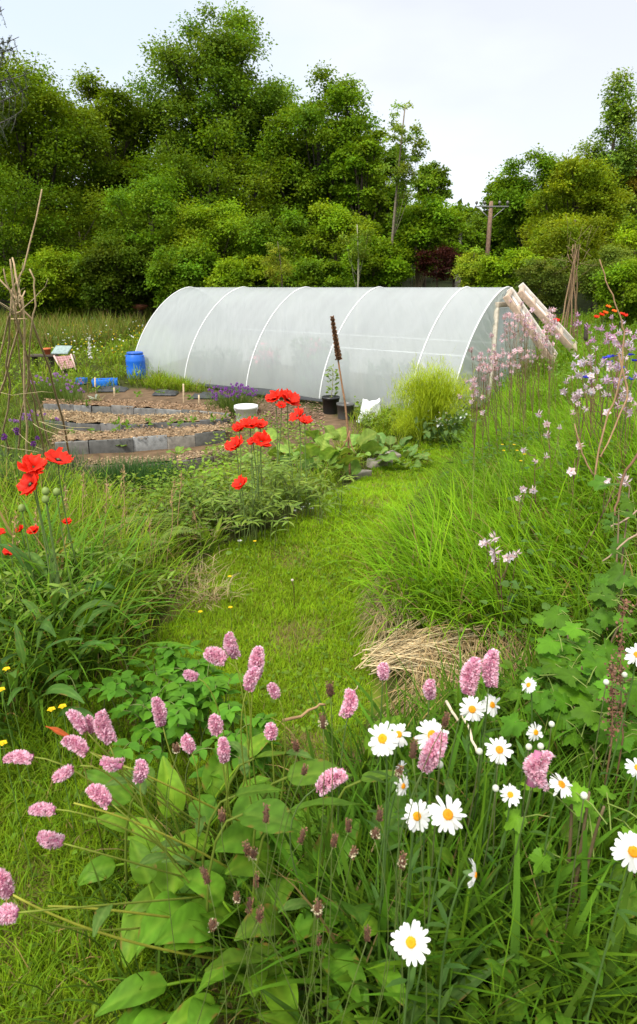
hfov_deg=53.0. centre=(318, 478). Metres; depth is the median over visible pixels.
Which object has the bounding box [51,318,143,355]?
meadow flowers
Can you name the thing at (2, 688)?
buttercup
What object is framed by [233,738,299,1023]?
plantain head
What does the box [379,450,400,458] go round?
stone
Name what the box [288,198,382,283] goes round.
bush
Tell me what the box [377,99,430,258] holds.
sapling
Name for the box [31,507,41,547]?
grass stalk
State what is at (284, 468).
poppy foliage
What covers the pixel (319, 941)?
plantain head
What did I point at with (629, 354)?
cornflower
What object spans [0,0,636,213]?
sky
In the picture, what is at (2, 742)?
buttercup
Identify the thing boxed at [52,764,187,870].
bistort flower
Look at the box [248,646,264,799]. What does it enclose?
bistort flower
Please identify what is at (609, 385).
cornflower
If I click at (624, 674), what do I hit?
daisy bud
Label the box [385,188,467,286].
maple tree
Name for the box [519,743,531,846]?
daisy bud
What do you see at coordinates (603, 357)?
cornflower
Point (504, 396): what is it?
bank grass
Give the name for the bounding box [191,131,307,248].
ash tree
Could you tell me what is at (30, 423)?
chive clump
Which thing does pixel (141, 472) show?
onion row
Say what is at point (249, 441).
poppy
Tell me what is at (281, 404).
poppy
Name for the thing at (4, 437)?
chive clump
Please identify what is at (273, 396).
poppy
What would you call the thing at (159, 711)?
bistort flower
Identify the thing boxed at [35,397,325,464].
bark chips
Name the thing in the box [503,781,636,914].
currant sprig
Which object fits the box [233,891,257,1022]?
plantain head
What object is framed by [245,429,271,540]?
poppy
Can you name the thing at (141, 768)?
bistort flower
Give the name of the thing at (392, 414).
ground cover
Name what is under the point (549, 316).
columbine
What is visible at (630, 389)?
cornflower
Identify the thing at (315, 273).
bush
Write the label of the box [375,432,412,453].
vegetable plant
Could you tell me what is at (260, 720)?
leafy plant
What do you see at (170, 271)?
bush
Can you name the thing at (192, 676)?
bistort flower
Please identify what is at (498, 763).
daisy bud
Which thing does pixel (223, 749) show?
bistort flower
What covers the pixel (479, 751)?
daisy bud
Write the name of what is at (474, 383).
columbine
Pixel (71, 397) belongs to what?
chive clump
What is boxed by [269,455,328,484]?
vegetable plant
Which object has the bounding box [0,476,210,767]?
broad grass
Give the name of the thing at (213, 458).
bed edging
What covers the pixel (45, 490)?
poppy bud
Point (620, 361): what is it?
stick
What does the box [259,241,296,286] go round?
bush
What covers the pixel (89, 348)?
foxglove
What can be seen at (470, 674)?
bistort flower
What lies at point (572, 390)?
bank grass
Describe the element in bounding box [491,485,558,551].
columbine
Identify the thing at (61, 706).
buttercup
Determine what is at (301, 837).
plantain head
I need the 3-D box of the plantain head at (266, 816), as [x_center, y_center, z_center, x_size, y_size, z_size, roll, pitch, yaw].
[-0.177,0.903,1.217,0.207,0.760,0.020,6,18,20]
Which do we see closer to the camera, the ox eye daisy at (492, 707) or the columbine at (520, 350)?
the ox eye daisy at (492, 707)
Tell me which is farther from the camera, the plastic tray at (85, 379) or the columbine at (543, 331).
the plastic tray at (85, 379)
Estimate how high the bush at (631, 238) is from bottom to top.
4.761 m
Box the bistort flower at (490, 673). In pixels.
[471,648,499,834]
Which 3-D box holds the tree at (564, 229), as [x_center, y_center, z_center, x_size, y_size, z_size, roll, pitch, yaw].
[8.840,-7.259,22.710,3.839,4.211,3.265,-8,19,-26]
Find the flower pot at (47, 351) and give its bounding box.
[43,348,50,354]
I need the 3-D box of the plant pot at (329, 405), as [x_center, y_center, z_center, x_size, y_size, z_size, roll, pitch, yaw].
[0.198,-1.200,10.358,0.299,0.276,0.298,0,17,0]
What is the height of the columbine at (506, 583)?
0.594 m
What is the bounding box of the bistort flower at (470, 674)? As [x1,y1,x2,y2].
[437,657,481,839]
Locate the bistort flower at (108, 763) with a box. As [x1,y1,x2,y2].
[99,755,187,868]
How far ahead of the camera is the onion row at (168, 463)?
6.25 m
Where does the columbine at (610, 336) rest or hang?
on the ground at (310, 406)
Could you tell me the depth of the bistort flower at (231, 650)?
1.64 m
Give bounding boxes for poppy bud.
[18,504,35,583]
[42,487,62,596]
[42,495,61,597]
[53,488,71,588]
[249,454,254,536]
[255,429,260,530]
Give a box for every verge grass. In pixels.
[0,393,66,468]
[0,450,241,726]
[2,468,244,555]
[113,454,356,573]
[292,408,410,504]
[348,398,480,432]
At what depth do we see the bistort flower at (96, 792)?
1.29 m
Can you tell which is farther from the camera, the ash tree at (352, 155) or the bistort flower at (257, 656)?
the ash tree at (352, 155)
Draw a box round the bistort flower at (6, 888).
[0,868,139,930]
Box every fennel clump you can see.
[379,404,436,442]
[382,348,484,444]
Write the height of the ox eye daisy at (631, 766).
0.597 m
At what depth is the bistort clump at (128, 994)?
1.40 m
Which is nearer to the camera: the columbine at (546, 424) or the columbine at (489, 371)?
the columbine at (546, 424)
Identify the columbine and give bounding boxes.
[442,392,496,479]
[458,354,511,466]
[461,366,496,473]
[468,347,507,463]
[478,334,519,458]
[478,531,570,641]
[479,344,515,470]
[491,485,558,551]
[492,348,527,460]
[496,300,521,445]
[503,315,537,449]
[506,333,544,454]
[507,447,572,539]
[512,300,540,442]
[512,307,550,444]
[514,409,585,514]
[517,473,631,604]
[519,326,551,445]
[520,306,567,432]
[532,441,626,545]
[534,307,571,436]
[536,401,610,500]
[537,324,562,443]
[554,375,596,470]
[566,345,628,476]
[572,311,619,438]
[577,366,636,482]
[588,358,636,488]
[592,315,636,442]
[606,387,636,505]
[611,320,636,456]
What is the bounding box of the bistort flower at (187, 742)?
[180,733,200,868]
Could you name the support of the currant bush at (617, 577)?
on the ground at (310, 406)
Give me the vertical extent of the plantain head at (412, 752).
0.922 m
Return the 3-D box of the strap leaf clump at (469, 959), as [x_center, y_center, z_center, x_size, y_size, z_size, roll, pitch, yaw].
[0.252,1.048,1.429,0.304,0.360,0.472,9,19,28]
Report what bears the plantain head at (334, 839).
on the ground at (310, 406)
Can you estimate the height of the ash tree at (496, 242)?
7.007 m
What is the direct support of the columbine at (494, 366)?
on the ground at (310, 406)
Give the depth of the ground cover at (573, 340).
11.73 m
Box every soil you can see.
[43,399,229,413]
[43,411,226,423]
[56,424,226,441]
[85,448,224,464]
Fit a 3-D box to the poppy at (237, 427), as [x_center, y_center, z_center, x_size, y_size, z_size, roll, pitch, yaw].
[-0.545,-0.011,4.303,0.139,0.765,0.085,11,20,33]
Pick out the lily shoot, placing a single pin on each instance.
(213, 547)
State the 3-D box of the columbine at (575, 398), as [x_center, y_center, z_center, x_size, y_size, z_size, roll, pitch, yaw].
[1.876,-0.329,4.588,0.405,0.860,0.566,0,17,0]
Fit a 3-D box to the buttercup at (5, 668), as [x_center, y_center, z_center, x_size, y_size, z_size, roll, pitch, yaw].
[-0.927,0.808,1.988,0.022,0.521,0.053,0,17,0]
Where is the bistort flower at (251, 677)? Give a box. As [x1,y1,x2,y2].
[238,666,260,803]
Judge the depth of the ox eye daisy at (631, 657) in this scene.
1.61 m
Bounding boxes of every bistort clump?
[77,733,283,966]
[95,794,339,1023]
[118,750,405,964]
[124,774,367,1009]
[163,819,407,1023]
[173,714,446,909]
[205,793,426,982]
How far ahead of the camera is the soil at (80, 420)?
9.36 m
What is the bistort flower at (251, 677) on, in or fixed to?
on the ground at (310, 406)
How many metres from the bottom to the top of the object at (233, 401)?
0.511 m
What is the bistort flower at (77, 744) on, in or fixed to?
on the ground at (310, 406)
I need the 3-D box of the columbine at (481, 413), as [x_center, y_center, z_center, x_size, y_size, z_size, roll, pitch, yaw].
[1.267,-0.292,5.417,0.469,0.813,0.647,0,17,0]
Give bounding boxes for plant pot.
[321,395,339,414]
[336,402,354,419]
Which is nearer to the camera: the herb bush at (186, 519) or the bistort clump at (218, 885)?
the bistort clump at (218, 885)
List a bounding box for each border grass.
[0,707,397,1023]
[159,566,636,1023]
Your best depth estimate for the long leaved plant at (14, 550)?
2.85 m
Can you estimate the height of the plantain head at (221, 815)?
0.753 m
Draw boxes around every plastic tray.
[76,377,87,383]
[91,378,117,386]
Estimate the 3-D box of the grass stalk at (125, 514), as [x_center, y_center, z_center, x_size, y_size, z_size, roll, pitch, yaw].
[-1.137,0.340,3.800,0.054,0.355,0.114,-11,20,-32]
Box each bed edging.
[43,404,229,421]
[44,418,227,430]
[55,430,225,454]
[81,451,232,476]
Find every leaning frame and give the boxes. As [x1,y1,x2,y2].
[503,287,557,363]
[517,283,576,354]
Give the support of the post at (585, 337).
on the ground at (310, 406)
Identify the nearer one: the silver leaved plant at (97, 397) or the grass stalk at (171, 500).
the grass stalk at (171, 500)
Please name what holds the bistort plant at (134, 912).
on the ground at (310, 406)
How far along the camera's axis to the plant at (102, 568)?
3.00 m
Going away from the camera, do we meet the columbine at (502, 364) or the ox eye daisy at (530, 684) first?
the ox eye daisy at (530, 684)
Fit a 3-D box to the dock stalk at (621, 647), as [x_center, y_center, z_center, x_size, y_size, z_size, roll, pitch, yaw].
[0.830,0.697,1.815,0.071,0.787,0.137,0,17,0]
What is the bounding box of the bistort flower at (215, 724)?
[208,713,236,853]
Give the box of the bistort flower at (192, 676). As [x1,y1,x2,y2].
[182,669,229,826]
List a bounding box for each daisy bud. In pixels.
[426,761,442,923]
[463,748,482,849]
[479,784,498,885]
[492,758,499,882]
[508,743,543,871]
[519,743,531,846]
[540,721,554,825]
[563,791,587,942]
[580,679,608,833]
[599,672,627,780]
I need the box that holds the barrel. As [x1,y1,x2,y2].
[125,351,145,379]
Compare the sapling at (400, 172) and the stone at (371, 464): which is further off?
the sapling at (400, 172)
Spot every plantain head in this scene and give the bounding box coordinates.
[166,742,183,1001]
[197,918,219,1023]
[199,866,226,1023]
[214,803,269,1023]
[218,807,330,1009]
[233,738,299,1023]
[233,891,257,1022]
[242,839,308,1023]
[245,897,267,1003]
[247,846,305,1023]
[247,904,266,1023]
[253,871,261,1023]
[265,827,307,1008]
[274,763,308,981]
[298,845,357,1023]
[302,712,327,1010]
[303,897,323,1023]
[313,833,338,1022]
[315,933,321,1023]
[321,817,351,1021]
[325,679,334,1023]
[341,924,370,1023]
[370,827,388,1023]
[375,851,407,1023]
[376,805,402,1023]
[394,712,450,971]
[395,764,403,1013]
[409,737,426,1023]
[426,715,449,956]
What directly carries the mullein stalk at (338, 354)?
on the ground at (310, 406)
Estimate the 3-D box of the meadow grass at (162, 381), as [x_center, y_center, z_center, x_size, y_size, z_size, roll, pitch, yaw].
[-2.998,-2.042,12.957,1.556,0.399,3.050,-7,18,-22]
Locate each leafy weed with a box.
[258,903,532,1023]
[386,847,556,1023]
[434,811,634,1023]
[437,863,636,1023]
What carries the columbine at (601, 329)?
on the ground at (310, 406)
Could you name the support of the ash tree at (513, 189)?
on the ground at (310, 406)
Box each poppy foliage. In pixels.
[164,481,302,544]
[166,478,292,547]
[229,456,358,530]
[238,457,343,522]
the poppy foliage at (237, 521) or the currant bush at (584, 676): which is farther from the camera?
the poppy foliage at (237, 521)
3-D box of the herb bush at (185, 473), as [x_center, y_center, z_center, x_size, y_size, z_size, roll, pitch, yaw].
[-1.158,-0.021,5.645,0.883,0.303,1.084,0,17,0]
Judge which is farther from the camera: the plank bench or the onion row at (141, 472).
the plank bench
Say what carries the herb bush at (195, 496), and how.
on the ground at (310, 406)
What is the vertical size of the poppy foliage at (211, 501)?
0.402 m
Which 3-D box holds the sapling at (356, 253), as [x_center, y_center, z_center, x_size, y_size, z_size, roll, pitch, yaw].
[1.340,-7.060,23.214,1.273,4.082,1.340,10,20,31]
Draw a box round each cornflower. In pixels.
[573,376,588,464]
[591,356,608,454]
[603,354,616,425]
[607,366,624,451]
[614,353,633,456]
[621,359,636,443]
[621,377,633,439]
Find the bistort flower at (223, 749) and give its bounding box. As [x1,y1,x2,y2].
[217,736,230,855]
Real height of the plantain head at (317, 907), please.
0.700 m
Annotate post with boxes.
[455,230,461,286]
[583,324,587,340]
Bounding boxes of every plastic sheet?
[96,385,128,391]
[152,389,178,394]
[191,392,226,397]
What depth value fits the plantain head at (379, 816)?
1.06 m
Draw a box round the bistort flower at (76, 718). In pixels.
[65,709,217,835]
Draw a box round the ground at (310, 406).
[0,264,636,1023]
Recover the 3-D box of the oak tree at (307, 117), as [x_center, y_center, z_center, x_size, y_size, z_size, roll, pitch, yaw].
[0.007,-15.979,35.140,7.832,12.259,7.914,0,17,0]
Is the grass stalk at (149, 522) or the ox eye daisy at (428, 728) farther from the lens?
the grass stalk at (149, 522)
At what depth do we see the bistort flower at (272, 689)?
1.57 m
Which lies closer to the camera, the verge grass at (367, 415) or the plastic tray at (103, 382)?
the verge grass at (367, 415)
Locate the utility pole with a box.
[475,201,508,256]
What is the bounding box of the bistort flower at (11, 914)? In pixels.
[0,894,228,936]
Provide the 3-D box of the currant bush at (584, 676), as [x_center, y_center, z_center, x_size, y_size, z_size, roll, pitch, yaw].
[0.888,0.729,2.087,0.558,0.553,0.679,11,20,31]
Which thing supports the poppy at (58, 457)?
on the ground at (310, 406)
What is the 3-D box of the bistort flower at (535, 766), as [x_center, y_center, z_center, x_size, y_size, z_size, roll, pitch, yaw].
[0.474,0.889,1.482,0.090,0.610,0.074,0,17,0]
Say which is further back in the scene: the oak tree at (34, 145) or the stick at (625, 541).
the oak tree at (34, 145)
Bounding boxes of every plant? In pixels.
[0,524,180,660]
[0,543,123,646]
[0,588,118,685]
[0,610,98,747]
[2,537,148,649]
[13,752,249,959]
[45,726,104,853]
[54,615,201,721]
[77,636,229,753]
[87,394,103,405]
[109,655,245,759]
[134,712,283,796]
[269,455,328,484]
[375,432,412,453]
[378,444,433,468]
[414,409,480,450]
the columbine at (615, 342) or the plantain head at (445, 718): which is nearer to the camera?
the plantain head at (445, 718)
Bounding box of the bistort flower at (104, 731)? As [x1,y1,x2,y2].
[93,709,197,867]
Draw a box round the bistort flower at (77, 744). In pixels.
[60,734,188,850]
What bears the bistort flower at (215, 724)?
on the ground at (310, 406)
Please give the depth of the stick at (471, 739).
1.79 m
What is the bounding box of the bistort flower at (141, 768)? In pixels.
[132,758,199,895]
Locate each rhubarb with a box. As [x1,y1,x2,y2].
[234,428,337,470]
[267,436,370,476]
[305,422,399,462]
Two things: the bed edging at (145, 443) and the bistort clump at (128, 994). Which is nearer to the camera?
the bistort clump at (128, 994)
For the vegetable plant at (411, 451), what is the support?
on the ground at (310, 406)
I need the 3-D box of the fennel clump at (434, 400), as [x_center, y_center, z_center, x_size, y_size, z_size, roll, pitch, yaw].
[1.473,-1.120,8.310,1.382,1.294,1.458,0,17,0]
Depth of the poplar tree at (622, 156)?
30.16 m
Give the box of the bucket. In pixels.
[234,403,257,421]
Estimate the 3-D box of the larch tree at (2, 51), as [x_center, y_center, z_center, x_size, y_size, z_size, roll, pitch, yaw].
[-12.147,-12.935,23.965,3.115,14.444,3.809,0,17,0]
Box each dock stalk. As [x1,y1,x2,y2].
[596,655,625,811]
[607,589,634,802]
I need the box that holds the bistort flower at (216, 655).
[203,646,250,859]
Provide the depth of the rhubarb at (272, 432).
6.98 m
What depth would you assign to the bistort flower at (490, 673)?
1.54 m
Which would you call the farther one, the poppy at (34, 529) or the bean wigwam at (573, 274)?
the bean wigwam at (573, 274)
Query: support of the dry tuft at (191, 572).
on the ground at (310, 406)
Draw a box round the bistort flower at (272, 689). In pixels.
[266,682,312,800]
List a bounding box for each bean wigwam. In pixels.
[0,189,89,473]
[547,216,597,345]
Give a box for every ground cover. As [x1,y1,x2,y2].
[0,317,159,399]
[0,451,238,540]
[147,473,322,577]
[198,411,324,505]
[297,618,636,1023]
[354,396,472,432]
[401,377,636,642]
[476,317,636,433]
[510,306,636,386]
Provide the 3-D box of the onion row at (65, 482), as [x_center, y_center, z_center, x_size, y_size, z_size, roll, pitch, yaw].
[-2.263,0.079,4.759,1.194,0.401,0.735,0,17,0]
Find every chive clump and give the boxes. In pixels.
[0,409,72,446]
[0,427,67,503]
[15,372,91,407]
[53,383,89,403]
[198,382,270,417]
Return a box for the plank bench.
[30,354,58,368]
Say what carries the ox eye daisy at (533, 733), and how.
on the ground at (310, 406)
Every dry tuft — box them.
[136,559,202,600]
[159,552,243,601]
[172,570,253,611]
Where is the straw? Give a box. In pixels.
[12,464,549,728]
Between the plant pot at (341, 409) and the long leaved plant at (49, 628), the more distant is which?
the plant pot at (341, 409)
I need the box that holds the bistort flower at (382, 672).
[374,662,389,806]
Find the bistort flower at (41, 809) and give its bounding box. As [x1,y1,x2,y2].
[28,801,231,886]
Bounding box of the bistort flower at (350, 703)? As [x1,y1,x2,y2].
[337,687,358,824]
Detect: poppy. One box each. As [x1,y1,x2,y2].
[0,528,5,571]
[16,471,51,588]
[17,452,51,562]
[26,524,38,553]
[44,447,78,574]
[61,517,75,563]
[224,434,242,536]
[231,421,243,509]
[232,474,246,543]
[240,416,261,528]
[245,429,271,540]
[246,437,261,536]
[253,418,267,506]
[265,389,282,491]
[272,400,285,499]
[280,388,300,494]
[289,406,303,510]
[298,414,312,518]
[551,317,559,379]
[600,304,610,351]
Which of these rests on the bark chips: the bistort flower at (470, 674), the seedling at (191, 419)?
the seedling at (191, 419)
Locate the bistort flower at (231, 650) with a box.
[222,631,250,785]
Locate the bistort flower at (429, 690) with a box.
[417,679,436,795]
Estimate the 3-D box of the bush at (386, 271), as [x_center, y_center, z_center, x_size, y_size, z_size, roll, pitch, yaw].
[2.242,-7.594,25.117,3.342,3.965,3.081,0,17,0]
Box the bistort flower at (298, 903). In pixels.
[278,767,348,936]
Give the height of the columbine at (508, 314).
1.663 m
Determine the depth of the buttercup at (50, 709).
1.80 m
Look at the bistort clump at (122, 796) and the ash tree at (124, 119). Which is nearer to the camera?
the bistort clump at (122, 796)
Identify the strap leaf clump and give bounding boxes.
[247,886,514,1023]
[336,846,510,1023]
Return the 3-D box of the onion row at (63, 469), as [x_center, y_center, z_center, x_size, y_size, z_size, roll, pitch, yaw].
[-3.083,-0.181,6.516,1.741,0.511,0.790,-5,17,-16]
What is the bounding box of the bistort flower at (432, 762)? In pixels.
[395,729,447,927]
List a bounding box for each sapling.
[325,364,338,397]
[338,225,374,286]
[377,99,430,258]
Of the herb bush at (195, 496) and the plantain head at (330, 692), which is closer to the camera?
the plantain head at (330, 692)
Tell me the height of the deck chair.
0.606 m
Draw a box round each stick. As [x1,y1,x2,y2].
[282,703,324,721]
[445,700,458,720]
[461,702,476,753]
[574,424,593,474]
[593,259,624,479]
[600,353,628,456]
[602,533,636,561]
[611,510,636,527]
[614,453,636,515]
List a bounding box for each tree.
[0,6,31,144]
[0,44,128,264]
[0,143,73,259]
[35,100,166,252]
[50,62,163,230]
[95,126,206,249]
[119,0,302,200]
[120,109,300,260]
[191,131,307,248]
[250,59,387,227]
[261,127,376,260]
[328,126,392,238]
[344,143,412,270]
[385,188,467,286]
[406,160,453,286]
[439,201,485,286]
[467,175,529,277]
[480,143,583,284]
[516,148,633,311]
[521,211,632,316]
[568,67,636,314]
[619,154,636,251]
[621,160,636,291]
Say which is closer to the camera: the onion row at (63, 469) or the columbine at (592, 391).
the columbine at (592, 391)
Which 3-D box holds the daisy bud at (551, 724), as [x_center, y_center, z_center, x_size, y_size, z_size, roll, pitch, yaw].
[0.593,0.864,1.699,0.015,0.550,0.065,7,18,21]
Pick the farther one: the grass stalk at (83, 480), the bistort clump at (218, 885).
the grass stalk at (83, 480)
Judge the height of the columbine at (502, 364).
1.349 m
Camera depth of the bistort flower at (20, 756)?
1.36 m
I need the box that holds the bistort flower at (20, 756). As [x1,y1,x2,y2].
[3,749,169,853]
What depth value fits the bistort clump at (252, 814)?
1.50 m
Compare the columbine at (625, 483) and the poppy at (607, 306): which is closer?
the columbine at (625, 483)
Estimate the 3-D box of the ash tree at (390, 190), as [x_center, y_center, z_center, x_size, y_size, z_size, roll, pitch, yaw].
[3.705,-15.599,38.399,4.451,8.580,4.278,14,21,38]
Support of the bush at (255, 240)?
on the ground at (310, 406)
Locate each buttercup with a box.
[0,687,30,821]
[0,740,35,886]
[2,667,32,791]
[47,707,75,835]
[58,704,85,836]
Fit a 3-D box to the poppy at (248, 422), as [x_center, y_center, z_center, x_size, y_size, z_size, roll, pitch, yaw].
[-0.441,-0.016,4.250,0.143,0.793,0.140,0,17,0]
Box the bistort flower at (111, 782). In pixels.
[84,714,214,839]
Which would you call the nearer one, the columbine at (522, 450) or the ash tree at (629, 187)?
the columbine at (522, 450)
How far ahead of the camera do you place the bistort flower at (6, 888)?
1.16 m
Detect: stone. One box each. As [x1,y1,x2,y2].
[353,470,371,478]
[367,458,392,468]
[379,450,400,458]
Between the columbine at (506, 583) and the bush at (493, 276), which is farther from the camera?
the bush at (493, 276)
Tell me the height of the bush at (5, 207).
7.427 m
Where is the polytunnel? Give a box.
[135,286,536,411]
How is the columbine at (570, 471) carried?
on the ground at (310, 406)
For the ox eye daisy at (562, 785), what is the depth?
1.39 m
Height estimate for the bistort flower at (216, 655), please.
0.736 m
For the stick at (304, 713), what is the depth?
1.93 m
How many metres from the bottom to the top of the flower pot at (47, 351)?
0.158 m
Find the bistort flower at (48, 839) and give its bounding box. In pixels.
[37,829,183,877]
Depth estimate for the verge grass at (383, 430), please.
7.62 m
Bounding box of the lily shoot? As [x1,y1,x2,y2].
[188,513,231,552]
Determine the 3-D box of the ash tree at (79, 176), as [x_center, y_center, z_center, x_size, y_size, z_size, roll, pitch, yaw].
[-14.899,-18.113,40.769,9.197,11.116,10.198,11,20,31]
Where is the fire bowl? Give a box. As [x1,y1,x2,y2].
[132,304,147,321]
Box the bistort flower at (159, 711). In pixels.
[151,696,227,854]
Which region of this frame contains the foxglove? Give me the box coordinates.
[87,335,92,367]
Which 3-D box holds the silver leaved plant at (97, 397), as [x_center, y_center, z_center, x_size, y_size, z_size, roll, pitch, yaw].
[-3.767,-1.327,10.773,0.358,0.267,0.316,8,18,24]
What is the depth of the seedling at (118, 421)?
8.77 m
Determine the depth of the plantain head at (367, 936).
0.98 m
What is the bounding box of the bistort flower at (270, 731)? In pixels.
[264,722,277,837]
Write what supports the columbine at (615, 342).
on the ground at (310, 406)
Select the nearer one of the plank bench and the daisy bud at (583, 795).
the daisy bud at (583, 795)
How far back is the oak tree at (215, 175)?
31.36 m
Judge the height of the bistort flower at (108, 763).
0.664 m
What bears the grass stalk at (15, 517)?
on the ground at (310, 406)
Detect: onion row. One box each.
[0,441,88,476]
[0,463,95,505]
[70,452,201,499]
[129,451,197,480]
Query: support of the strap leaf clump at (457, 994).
on the ground at (310, 406)
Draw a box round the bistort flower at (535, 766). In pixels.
[501,750,554,908]
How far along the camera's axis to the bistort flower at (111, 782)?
1.49 m
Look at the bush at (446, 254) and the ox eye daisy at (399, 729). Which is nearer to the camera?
the ox eye daisy at (399, 729)
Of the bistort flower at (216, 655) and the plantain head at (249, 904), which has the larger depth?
the bistort flower at (216, 655)
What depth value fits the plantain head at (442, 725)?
1.17 m
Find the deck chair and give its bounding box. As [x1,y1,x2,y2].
[51,345,77,372]
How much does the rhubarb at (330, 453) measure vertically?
0.495 m
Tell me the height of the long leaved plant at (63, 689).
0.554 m
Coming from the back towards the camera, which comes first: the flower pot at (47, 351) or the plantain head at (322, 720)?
the flower pot at (47, 351)
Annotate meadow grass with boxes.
[0,305,154,350]
[0,313,166,401]
[134,369,218,393]
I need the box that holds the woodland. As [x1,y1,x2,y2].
[0,198,504,282]
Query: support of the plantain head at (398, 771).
on the ground at (310, 406)
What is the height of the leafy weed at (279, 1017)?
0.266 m
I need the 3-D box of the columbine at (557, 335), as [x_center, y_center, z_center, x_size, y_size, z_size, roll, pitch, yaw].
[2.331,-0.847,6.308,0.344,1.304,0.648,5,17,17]
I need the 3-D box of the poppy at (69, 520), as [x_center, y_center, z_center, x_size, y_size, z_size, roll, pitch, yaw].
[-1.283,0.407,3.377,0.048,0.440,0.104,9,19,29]
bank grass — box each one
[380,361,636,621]
[455,322,636,451]
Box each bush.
[0,163,85,315]
[0,241,93,322]
[10,179,137,312]
[64,231,156,322]
[87,487,238,554]
[91,157,211,313]
[122,474,250,532]
[130,480,300,544]
[137,236,221,307]
[144,455,232,493]
[153,460,289,497]
[156,194,271,277]
[203,254,275,286]
[203,455,329,501]
[227,204,338,286]
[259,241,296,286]
[268,255,360,286]
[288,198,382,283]
[338,234,418,286]
[414,243,461,286]
[451,245,491,286]
[474,247,554,292]
[478,605,636,786]
[511,253,570,323]
[572,243,635,320]
[585,475,636,646]
[588,255,636,336]
[609,213,636,260]
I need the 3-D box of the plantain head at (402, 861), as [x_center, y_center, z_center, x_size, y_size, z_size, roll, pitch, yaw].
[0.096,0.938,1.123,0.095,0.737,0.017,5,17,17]
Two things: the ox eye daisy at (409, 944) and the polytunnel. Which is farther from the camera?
the polytunnel
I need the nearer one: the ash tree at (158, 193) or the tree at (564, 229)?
the tree at (564, 229)
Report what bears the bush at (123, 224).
on the ground at (310, 406)
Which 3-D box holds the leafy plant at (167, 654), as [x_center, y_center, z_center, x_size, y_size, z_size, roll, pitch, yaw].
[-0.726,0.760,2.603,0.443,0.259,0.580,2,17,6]
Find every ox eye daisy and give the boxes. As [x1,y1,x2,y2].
[364,721,408,951]
[365,723,410,897]
[366,774,408,954]
[379,799,435,1019]
[385,919,430,1023]
[394,760,429,917]
[409,718,448,904]
[410,795,466,1023]
[425,859,476,1023]
[459,696,485,835]
[467,694,499,813]
[472,737,513,885]
[483,783,525,892]
[511,722,542,809]
[521,677,536,766]
[530,773,572,899]
[572,831,636,1023]
[594,758,636,897]
[596,643,636,819]
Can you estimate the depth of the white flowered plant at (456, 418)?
8.06 m
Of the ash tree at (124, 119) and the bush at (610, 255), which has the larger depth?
the ash tree at (124, 119)
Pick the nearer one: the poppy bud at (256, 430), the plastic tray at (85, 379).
the poppy bud at (256, 430)
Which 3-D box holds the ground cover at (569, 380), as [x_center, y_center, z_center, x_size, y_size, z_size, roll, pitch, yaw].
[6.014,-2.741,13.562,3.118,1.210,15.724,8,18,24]
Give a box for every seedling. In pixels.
[108,416,119,424]
[166,446,192,455]
[184,416,197,422]
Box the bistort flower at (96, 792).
[85,783,186,871]
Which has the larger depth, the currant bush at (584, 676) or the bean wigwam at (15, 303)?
the bean wigwam at (15, 303)
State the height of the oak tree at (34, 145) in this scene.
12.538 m
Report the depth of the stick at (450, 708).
1.95 m
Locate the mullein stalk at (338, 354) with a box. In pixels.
[330,315,356,481]
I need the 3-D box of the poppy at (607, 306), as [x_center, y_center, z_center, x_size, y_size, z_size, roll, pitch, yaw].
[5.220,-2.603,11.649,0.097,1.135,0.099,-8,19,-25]
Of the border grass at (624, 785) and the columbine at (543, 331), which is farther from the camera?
the columbine at (543, 331)
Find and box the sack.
[356,398,380,421]
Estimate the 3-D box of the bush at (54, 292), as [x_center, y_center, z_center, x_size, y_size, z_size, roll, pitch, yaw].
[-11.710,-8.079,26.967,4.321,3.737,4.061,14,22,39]
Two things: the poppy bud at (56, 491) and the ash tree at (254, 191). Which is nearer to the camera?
the poppy bud at (56, 491)
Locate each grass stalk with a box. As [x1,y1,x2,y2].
[11,511,19,544]
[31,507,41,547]
[63,486,68,510]
[80,469,85,529]
[102,479,111,566]
[119,466,125,556]
[122,506,127,524]
[146,514,153,582]
[164,477,176,573]
[176,470,184,546]
[192,506,196,545]
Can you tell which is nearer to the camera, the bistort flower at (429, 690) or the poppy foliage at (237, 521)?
the bistort flower at (429, 690)
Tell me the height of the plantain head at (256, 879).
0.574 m
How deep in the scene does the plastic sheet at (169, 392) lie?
11.88 m
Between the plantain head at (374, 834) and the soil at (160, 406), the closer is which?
the plantain head at (374, 834)
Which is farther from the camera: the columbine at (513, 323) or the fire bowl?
the fire bowl
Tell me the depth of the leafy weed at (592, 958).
1.50 m

